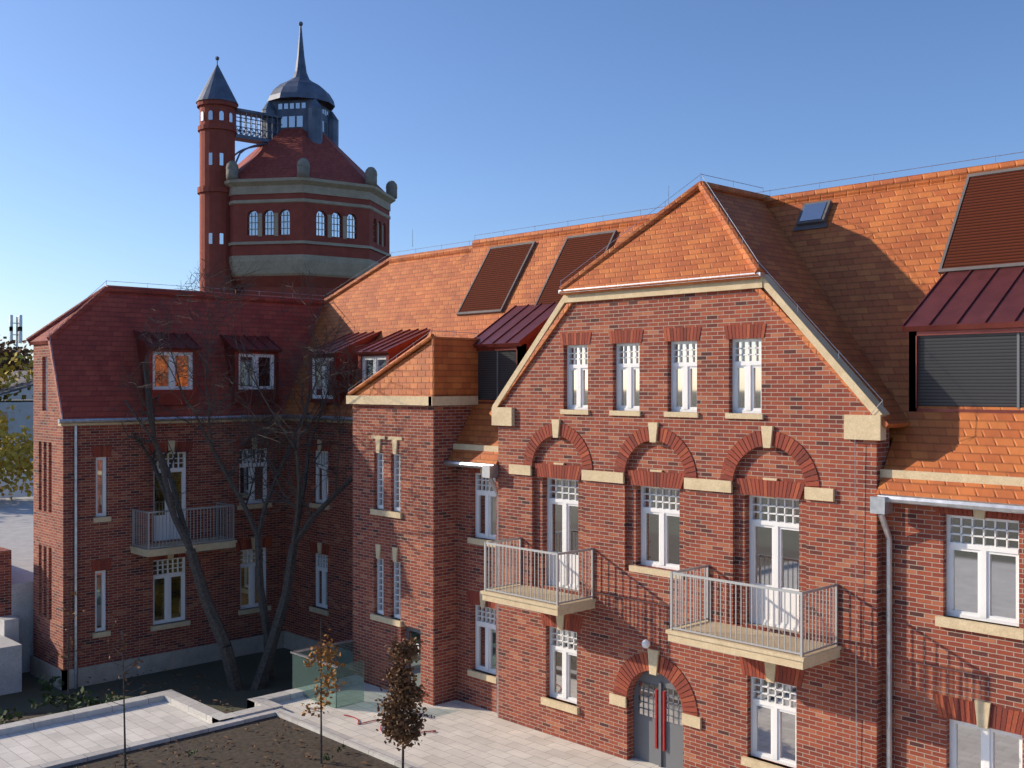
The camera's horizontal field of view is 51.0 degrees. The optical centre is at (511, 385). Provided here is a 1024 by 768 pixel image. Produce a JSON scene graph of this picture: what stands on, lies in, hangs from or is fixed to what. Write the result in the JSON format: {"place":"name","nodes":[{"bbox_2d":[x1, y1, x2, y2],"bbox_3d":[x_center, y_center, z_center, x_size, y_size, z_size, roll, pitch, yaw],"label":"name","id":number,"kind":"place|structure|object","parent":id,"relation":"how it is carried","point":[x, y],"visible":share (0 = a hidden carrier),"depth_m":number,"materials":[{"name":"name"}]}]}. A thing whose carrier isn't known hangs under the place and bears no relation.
{"place":"outdoors","nodes":[
{"label":"outdoors","id":0,"kind":"place"},
{"bbox_2d":[0,468,32,498],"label":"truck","id":1,"kind":"object","parent":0,"point":[17,493],"depth_m":59.34,"materials":[{"name":"white"}]},
{"bbox_2d":[26,285,324,342],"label":"roof ridge","id":2,"kind":"structure","parent":0,"point":[87,303],"depth_m":32.12,"materials":[{"name":"red tile"}]},
{"bbox_2d":[0,648,352,712],"bbox_3d":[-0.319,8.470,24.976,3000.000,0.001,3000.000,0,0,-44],"label":"ground","id":3,"kind":"structure","parent":0,"point":[291,671],"depth_m":30.45,"materials":[{"name":"brown soil"}]},
{"bbox_2d":[0,496,32,695],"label":"neighboring building","id":4,"kind":"structure","parent":3,"relation":"on","point":[16,625],"depth_m":31.83,"materials":[{"name":"white concrete"}]},
{"bbox_2d":[0,547,10,616],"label":"brick yard wall","id":5,"kind":"structure","parent":4,"relation":"on","point":[5,581],"depth_m":31.36,"materials":[{"name":"red brick"}]},
{"bbox_2d":[0,405,32,500],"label":"yellow tree","id":6,"kind":"object","parent":3,"relation":"on","point":[19,458],"visible":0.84,"depth_m":53.93,"materials":[{"name":"plant"}]},
{"bbox_2d":[0,400,32,464],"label":"house","id":7,"kind":"structure","parent":3,"relation":"on","point":[25,407],"depth_m":79.17,"materials":[{"name":"paint"}]},
{"bbox_2d":[0,412,7,467],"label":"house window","id":8,"kind":"structure","parent":7,"relation":"in","point":[6,415],"depth_m":78.37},
{"bbox_2d":[0,349,32,412],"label":"yellow tree","id":9,"kind":"object","parent":3,"relation":"on","point":[12,378],"visible":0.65,"depth_m":81.08,"materials":[{"name":"plant"}]},
{"bbox_2d":[0,329,32,373],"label":"brown tree","id":10,"kind":"object","parent":3,"relation":"on","point":[14,349],"visible":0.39,"depth_m":117.27,"materials":[{"name":"plant"}]},
{"bbox_2d":[0,386,32,399],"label":"house","id":11,"kind":"structure","parent":3,"relation":"on","point":[27,393],"depth_m":113.94,"materials":[{"name":"paint"}]},
{"bbox_2d":[9,315,21,356],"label":"mast","id":12,"kind":"object","parent":11,"relation":"on","point":[18,323],"visible":0.9,"depth_m":119.72,"materials":[{"name":"grey metal"}]},
{"bbox_2d":[0,371,32,394],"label":"house roof","id":13,"kind":"structure","parent":11,"relation":"on","point":[12,387],"depth_m":80.77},
{"bbox_2d":[33,344,73,670],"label":"end wall","id":14,"kind":"structure","parent":3,"relation":"on","point":[53,510],"depth_m":30.61,"materials":[{"name":"brick"}]},
{"bbox_2d":[29,291,324,418],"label":"building roof","id":15,"kind":"structure","parent":14,"relation":"on","point":[94,342],"depth_m":32.01,"materials":[{"name":"red tile"}]},
{"bbox_2d":[133,330,201,404],"bbox_3d":[-10.426,-0.608,32.319,1.690,2.355,1.285,0,0,-44],"label":"dormer","id":16,"kind":"object","parent":15,"relation":"on","point":[169,398],"visible":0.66,"depth_m":31.96,"materials":[{"name":"red metal"}]},
{"bbox_2d":[220,334,281,403],"bbox_3d":[-8.399,-0.608,34.251,1.690,2.355,1.285,0,0,-44],"label":"dormer","id":17,"kind":"object","parent":15,"relation":"on","point":[260,345],"visible":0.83,"depth_m":33.82,"materials":[{"name":"red metal"}]},
{"bbox_2d":[78,420,284,667],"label":"wall","id":18,"kind":"structure","parent":3,"relation":"on","point":[129,592],"depth_m":31.69,"materials":[{"name":"brick"}]},
{"bbox_2d":[0,711,398,767],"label":"plant beds","id":19,"kind":"object","parent":3,"relation":"on","point":[239,749],"visible":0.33,"depth_m":22.55,"materials":[{"name":"soil"}]},
{"bbox_2d":[57,578,86,708],"bbox_3d":[-11.381,6.642,27.698,0.628,3.357,0.975,0,0,-70],"label":"sapling","id":20,"kind":"object","parent":19,"relation":"on","point":[68,652],"depth_m":27.63,"materials":[{"name":"brown plant"}]},
{"bbox_2d":[100,620,143,767],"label":"bare sapling","id":21,"kind":"object","parent":19,"relation":"on","point":[125,763],"depth_m":21.41,"materials":[{"name":"brown plant"}]},
{"bbox_2d":[0,674,346,767],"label":"plants","id":22,"kind":"object","parent":19,"relation":"on","point":[89,701],"visible":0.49,"depth_m":27.57,"materials":[{"name":"green plant"}]},
{"bbox_2d":[82,669,366,767],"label":"fallen leaves","id":23,"kind":"object","parent":19,"relation":"on","point":[276,764],"visible":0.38,"depth_m":23.17,"materials":[{"name":"brown plant"}]},
{"bbox_2d":[302,619,347,763],"bbox_3d":[-3.854,6.225,21.927,1.069,2.950,0.881,0,0,-44],"label":"orange sapling","id":24,"kind":"object","parent":19,"relation":"on","point":[325,651],"depth_m":21.86,"materials":[{"name":"orange plant"}]},
{"bbox_2d":[375,637,434,767],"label":"hornbeam sapling","id":25,"kind":"object","parent":19,"relation":"on","point":[395,723],"depth_m":20.38,"materials":[{"name":"brown plant"}]},
{"bbox_2d":[0,675,425,767],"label":"kerbs","id":26,"kind":"structure","parent":3,"relation":"on","point":[263,707],"depth_m":24.62,"materials":[{"name":"concrete"}]},
{"bbox_2d":[197,99,237,292],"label":"turret","id":27,"kind":"object","parent":3,"relation":"on","point":[217,136],"visible":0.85,"depth_m":150.08,"materials":[{"name":"brick"}]},
{"bbox_2d":[201,110,231,243],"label":"turret windows","id":28,"kind":"structure","parent":27,"relation":"in","point":[210,115],"depth_m":150.01,"materials":[{"name":"glass"}]},
{"bbox_2d":[196,56,238,105],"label":"turret roof","id":29,"kind":"structure","parent":27,"relation":"on","point":[216,86],"depth_m":150.74,"materials":[{"name":"grey metal"}]},
{"bbox_2d":[104,253,376,690],"bbox_3d":[-7.248,2.465,30.378,8.217,12.543,8.208,0,0,-44],"label":"bare tree","id":30,"kind":"object","parent":3,"relation":"on","point":[265,669],"visible":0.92,"depth_m":30.52,"materials":[{"name":"brown plant"}]},
{"bbox_2d":[230,243,388,298],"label":"tower wall","id":31,"kind":"structure","parent":3,"relation":"on","point":[269,285],"depth_m":150.26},
{"bbox_2d":[261,21,338,146],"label":"lantern","id":32,"kind":"object","parent":31,"relation":"on","point":[300,87],"visible":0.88,"depth_m":157.48,"materials":[{"name":"metal"}]},
{"bbox_2d":[278,103,327,133],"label":"cupola windows","id":33,"kind":"structure","parent":32,"relation":"in","point":[292,121],"depth_m":157.46,"materials":[{"name":"glass"}]},
{"bbox_2d":[224,177,395,277],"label":"tower cornice bands","id":34,"kind":"object","parent":31,"relation":"attached to","point":[318,265],"visible":0.5,"depth_m":149.30,"materials":[{"name":"grey concrete"}]},
{"bbox_2d":[225,158,396,198],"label":"stone finials","id":35,"kind":"object","parent":34,"relation":"on","point":[303,167],"visible":0.53,"depth_m":148.96,"materials":[{"name":"grey stone"}]},
{"bbox_2d":[230,193,389,254],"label":"tower wall","id":36,"kind":"structure","parent":31,"relation":"on","point":[303,220],"depth_m":149.52,"materials":[{"name":"red brick"}]},
{"bbox_2d":[248,210,355,238],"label":"arched windows","id":37,"kind":"structure","parent":36,"relation":"in","point":[285,223],"depth_m":149.63,"materials":[{"name":"glass"}]},
{"bbox_2d":[248,212,383,246],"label":"window bars","id":38,"kind":"object","parent":36,"relation":"in","point":[275,222],"visible":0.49,"depth_m":149.67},
{"bbox_2d":[285,420,352,650],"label":"wall","id":39,"kind":"structure","parent":3,"relation":"on","point":[332,527],"depth_m":33.06,"materials":[{"name":"brick"}]},
{"bbox_2d":[446,405,473,701],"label":"brick wall","id":40,"kind":"structure","parent":3,"relation":"on","point":[457,416],"depth_m":26.30,"materials":[{"name":"red brick"}]},
{"bbox_2d":[428,396,477,405],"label":"cornice","id":41,"kind":"structure","parent":40,"relation":"attached to","point":[451,400],"depth_m":26.16,"materials":[{"name":"beige stone"}]},
{"bbox_2d":[456,467,497,712],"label":"wall","id":42,"kind":"structure","parent":3,"relation":"on","point":[477,692],"depth_m":26.07,"materials":[{"name":"brick"}]},
{"bbox_2d":[58,272,1023,767],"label":"rain gutter","id":43,"kind":"object","parent":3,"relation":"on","point":[880,504],"visible":0.87,"depth_m":18.14,"materials":[{"name":"silver metal"}]},
{"bbox_2d":[883,468,1023,767],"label":"wall","id":44,"kind":"structure","parent":3,"relation":"on","point":[929,658],"depth_m":17.73,"materials":[{"name":"brick"}]},
{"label":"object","id":45,"kind":"object","parent":3,"relation":"on","visible":0},
{"bbox_2d":[282,251,470,416],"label":"roof","id":46,"kind":"structure","parent":45,"relation":"on","point":[389,298],"depth_m":34.14,"materials":[{"name":"tile"}]},
{"bbox_2d":[305,330,381,402],"bbox_3d":[-5.234,-0.607,33.484,1.825,2.255,1.640,0,0,-44],"label":"dormer","id":47,"kind":"object","parent":46,"relation":"attached to","point":[364,339],"visible":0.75,"depth_m":32.88,"materials":[{"name":"red metal"}]},
{"bbox_2d":[354,328,430,384],"bbox_3d":[-3.419,-0.607,31.581,1.825,2.255,1.640,0,0,-44],"label":"dormer","id":48,"kind":"object","parent":46,"relation":"attached to","point":[391,346],"visible":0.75,"depth_m":31.26,"materials":[{"name":"red metal"}]},
{"bbox_2d":[324,245,472,303],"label":"ridge","id":49,"kind":"structure","parent":46,"relation":"on","point":[399,258],"depth_m":35.32,"materials":[{"name":"tile"}]},
{"bbox_3d":[3.810,4.960,22.419,1.550,7.120,9.400,0,0,-44],"label":"gable","id":50,"kind":"object","parent":3,"relation":"on","visible":0},
{"bbox_2d":[642,639,649,647],"bbox_3d":[2.699,5.200,21.635,0.180,0.180,0.180,0,0,-44],"label":"door lamp","id":51,"kind":"object","parent":50,"relation":"attached to","point":[645,643],"visible":1,"depth_m":21.57,"materials":[{"name":"white glass"}]},
{"bbox_2d":[30,631,352,690],"bbox_3d":[-8.341,8.480,32.384,11.601,1.080,5.119,0,0,0],"label":"plinth","id":52,"kind":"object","parent":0,"point":[154,663],"visible":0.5,"depth_m":32.02,"materials":[{"name":"grey concrete"}]},
{"bbox_2d":[235,108,282,162],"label":"footbridge","id":53,"kind":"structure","parent":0,"point":[258,141],"depth_m":155.42,"materials":[{"name":"grey metal"}]},
{"bbox_2d":[238,128,384,191],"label":"tower roof","id":54,"kind":"structure","parent":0,"point":[281,153],"depth_m":153.13,"materials":[{"name":"red tile"}]},
{"bbox_2d":[290,639,352,667],"bbox_3d":[-4.231,6.720,27.008,1.860,0.040,1.980,0,0,-44],"label":"handrail","id":55,"kind":"object","parent":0,"point":[295,652],"visible":0.68,"depth_m":27.18,"materials":[{"name":"grey metal"}]},
{"bbox_2d":[0,682,664,767],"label":"paved walkway","id":56,"kind":"structure","parent":0,"point":[465,735],"depth_m":23.71,"materials":[{"name":"white concrete"}]},
{"bbox_2d":[344,715,435,733],"bbox_3d":[-2.941,7.700,24.326,2.527,0.024,0.726,0,0,32],"label":"red hose","id":57,"kind":"object","parent":56,"relation":"on","point":[381,726],"visible":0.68,"depth_m":24.51,"materials":[{"name":"red rubber"}]},
{"bbox_2d":[353,404,445,705],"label":"stair tower","id":58,"kind":"structure","parent":0,"point":[415,535],"depth_m":26.75,"materials":[{"name":"red brick"}]},
{"bbox_2d":[351,339,477,395],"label":"roof","id":59,"kind":"structure","parent":58,"relation":"on","point":[456,368],"depth_m":26.43,"materials":[{"name":"orange tile"}]},
{"bbox_2d":[348,334,435,395],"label":"roof edge trim","id":60,"kind":"structure","parent":59,"relation":"attached to","point":[394,362],"depth_m":26.32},
{"bbox_2d":[352,337,479,395],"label":"roof ridge tiles","id":61,"kind":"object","parent":59,"relation":"on","point":[455,338],"depth_m":26.49,"materials":[{"name":"orange tile"}]},
{"bbox_2d":[132,502,837,656],"bbox_3d":[-2.699,4.055,24.987,3.410,1.230,20.680,0,0,-44],"label":"rail","id":62,"kind":"object","parent":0,"point":[707,578],"visible":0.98,"depth_m":20.49,"materials":[{"name":"grey metal"}]},
{"bbox_2d":[0,0,1023,359],"label":"sky","id":63,"kind":"structure","parent":0,"point":[484,116],"materials":[{"name":"blue"}]},
{"bbox_2d":[46,274,1023,767],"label":"stone trim","id":64,"kind":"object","parent":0,"point":[984,572],"depth_m":21.57,"materials":[{"name":"beige stone"}]},
{"bbox_2d":[49,152,1021,767],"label":"lightning wires","id":65,"kind":"object","parent":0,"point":[769,274],"visible":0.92,"depth_m":22.73,"materials":[{"name":"grey metal"}]},
{"bbox_2d":[91,324,1023,735],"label":"brick window arches","id":66,"kind":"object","parent":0,"point":[633,666],"visible":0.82,"depth_m":21.21,"materials":[{"name":"red brick"}]},
{"bbox_2d":[498,288,888,767],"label":"gable wall","id":67,"kind":"structure","parent":0,"point":[809,400],"depth_m":20.83,"materials":[{"name":"red brick"}]},
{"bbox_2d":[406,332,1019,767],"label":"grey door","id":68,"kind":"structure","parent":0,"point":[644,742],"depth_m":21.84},
{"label":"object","id":69,"kind":"object","parent":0,"visible":0},
{"bbox_2d":[427,176,1023,504],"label":"roof","id":70,"kind":"structure","parent":69,"relation":"on","point":[871,258],"depth_m":20.76,"materials":[{"name":"tile"}]},
{"bbox_2d":[473,302,557,403],"bbox_3d":[0.154,-0.821,26.794,1.753,2.573,1.900,0,0,-44],"label":"dormer","id":71,"kind":"object","parent":70,"relation":"on","point":[517,328],"visible":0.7,"depth_m":26.53,"materials":[{"name":"red metal"}]},
{"bbox_2d":[478,350,516,399],"bbox_3d":[-0.336,-0.232,26.327,0.040,1.255,1.460,0,0,-44],"label":"dormer louvre","id":72,"kind":"object","parent":71,"relation":"attached to","point":[487,372],"visible":0.71,"depth_m":26.42,"materials":[{"name":"grey metal"}]},
{"bbox_2d":[489,190,909,427],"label":"cross gable roof","id":73,"kind":"structure","parent":70,"relation":"on","point":[689,237],"depth_m":21.51,"materials":[{"name":"orange tile"}]},
{"bbox_2d":[559,181,768,290],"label":"roof ridge tiles","id":74,"kind":"object","parent":73,"relation":"on","point":[729,227],"visible":0.92,"depth_m":22.66,"materials":[{"name":"orange tile"}]},
{"bbox_2d":[456,166,1023,315],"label":"skylight frame","id":75,"kind":"object","parent":70,"relation":"on","point":[811,224],"visible":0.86,"depth_m":22.80,"materials":[{"name":"grey metal"}]},
{"bbox_2d":[799,202,826,221],"bbox_3d":[6.405,-3.698,22.853,0.255,0.386,0.510,0,0,-44],"label":"skylight glass","id":76,"kind":"object","parent":75,"relation":"in","point":[815,211],"visible":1,"depth_m":22.84,"materials":[{"name":"glass"}]},
{"bbox_2d":[459,170,1023,311],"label":"roof window shutters","id":77,"kind":"object","parent":70,"relation":"attached to","point":[988,228],"visible":0.88,"depth_m":20.23,"materials":[{"name":"brown metal"}]},
{"bbox_2d":[472,159,1023,245],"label":"ridge","id":78,"kind":"structure","parent":70,"relation":"on","point":[932,176],"depth_m":22.98,"materials":[{"name":"tile"}]},
{"bbox_2d":[901,267,1023,412],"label":"dormer","id":79,"kind":"object","parent":70,"relation":"on","point":[971,301],"visible":0.94,"depth_m":18.43,"materials":[{"name":"red metal"}]},
{"bbox_2d":[918,332,1023,407],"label":"dormer louvre","id":80,"kind":"object","parent":79,"relation":"attached to","point":[969,370],"visible":1,"depth_m":17.92,"materials":[{"name":"grey metal"}]}
]}

